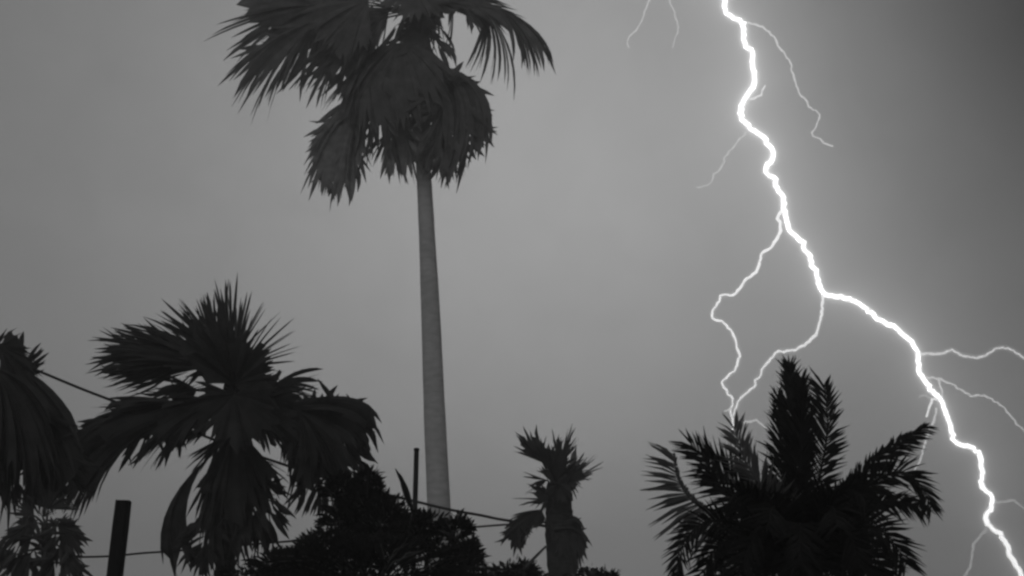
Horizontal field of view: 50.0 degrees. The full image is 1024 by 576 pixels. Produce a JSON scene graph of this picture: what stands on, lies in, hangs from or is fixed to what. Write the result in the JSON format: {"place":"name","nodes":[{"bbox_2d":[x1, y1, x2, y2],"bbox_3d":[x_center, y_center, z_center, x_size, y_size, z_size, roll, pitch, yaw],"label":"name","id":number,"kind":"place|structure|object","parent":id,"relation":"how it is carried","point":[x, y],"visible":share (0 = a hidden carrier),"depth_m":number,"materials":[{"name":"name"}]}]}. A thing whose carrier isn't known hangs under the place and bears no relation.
{"place":"outdoors","nodes":[
{"label":"outdoors","id":0,"kind":"place"},
{"bbox_2d":[0,0,1023,575],"label":"sky","id":1,"kind":"structure","parent":0,"point":[583,267],"materials":[{"name":"grey"}]},
{"bbox_2d":[627,0,1023,575],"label":"lightning bolt","id":2,"kind":"object","parent":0,"point":[939,398],"visible":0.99,"depth_m":496.73,"materials":[{"name":"white"}]},
{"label":"ground","id":3,"kind":"structure","parent":0,"visible":0},
{"bbox_2d":[0,472,92,575],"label":"palm tree","id":4,"kind":"object","parent":3,"relation":"on","point":[71,536],"visible":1,"depth_m":14.45,"materials":[{"name":"black plant"}]},
{"bbox_2d":[0,327,102,531],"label":"palm tree","id":5,"kind":"object","parent":3,"relation":"on","point":[41,438],"visible":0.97,"depth_m":15.33,"materials":[{"name":"black plant"}]},
{"bbox_2d":[106,500,131,575],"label":"fence post","id":6,"kind":"object","parent":3,"relation":"on","point":[119,538],"visible":1,"depth_m":9.26,"materials":[{"name":"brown wood"}]},
{"bbox_2d":[32,521,544,558],"bbox_3d":[-3.670,4.542,19.922,11.701,1.387,0.821,15,-23,-39],"label":"cable","id":7,"kind":"object","parent":6,"relation":"attached to","point":[286,541],"visible":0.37,"depth_m":17.94,"materials":[{"name":"rubber"}]},
{"bbox_2d":[63,272,383,575],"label":"palm tree","id":8,"kind":"object","parent":3,"relation":"on","point":[314,435],"visible":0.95,"depth_m":17.30,"materials":[{"name":"black plant"}]},
{"bbox_2d":[213,543,288,575],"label":"shrub","id":9,"kind":"object","parent":3,"relation":"on","point":[253,561],"visible":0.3,"depth_m":11.24,"materials":[{"name":"black plant"}]},
{"bbox_2d":[241,460,513,575],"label":"shrub","id":10,"kind":"object","parent":3,"relation":"on","point":[369,522],"visible":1,"depth_m":10.50,"materials":[{"name":"black plant"}]},
{"bbox_2d":[207,0,555,564],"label":"palm tree","id":11,"kind":"object","parent":3,"relation":"on","point":[392,87],"visible":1,"depth_m":34.59,"materials":[{"name":"grey plant"}]},
{"bbox_2d":[411,448,419,568],"bbox_3d":[-1.047,3.587,11.452,0.065,3.854,0.062,0,-18,0],"label":"thin pole","id":12,"kind":"object","parent":3,"relation":"on","point":[415,477],"visible":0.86,"depth_m":11.92,"materials":[{"name":"metal"}]},
{"bbox_2d":[476,545,553,575],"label":"shrub","id":13,"kind":"object","parent":3,"relation":"on","point":[527,567],"visible":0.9,"depth_m":13.54,"materials":[{"name":"black plant"}]},
{"bbox_2d":[496,424,603,575],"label":"palm tree","id":14,"kind":"object","parent":3,"relation":"on","point":[566,538],"visible":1,"depth_m":23.31,"materials":[{"name":"black plant"}]},
{"bbox_2d":[38,369,546,527],"bbox_3d":[-3.928,3.084,20.447,12.056,2.084,0.944,14,-23,-37],"label":"cable","id":15,"kind":"object","parent":14,"relation":"attached to","point":[278,462],"visible":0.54,"depth_m":20.51,"materials":[{"name":"rubber"}]},
{"bbox_2d":[562,566,621,575],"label":"shrub","id":16,"kind":"object","parent":3,"relation":"on","point":[591,571],"visible":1,"depth_m":14.07,"materials":[{"name":"black plant"}]},
{"bbox_2d":[640,355,943,575],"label":"palm tree","id":17,"kind":"object","parent":3,"relation":"on","point":[794,521],"visible":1,"depth_m":7.83,"materials":[{"name":"black plant"}]}
]}

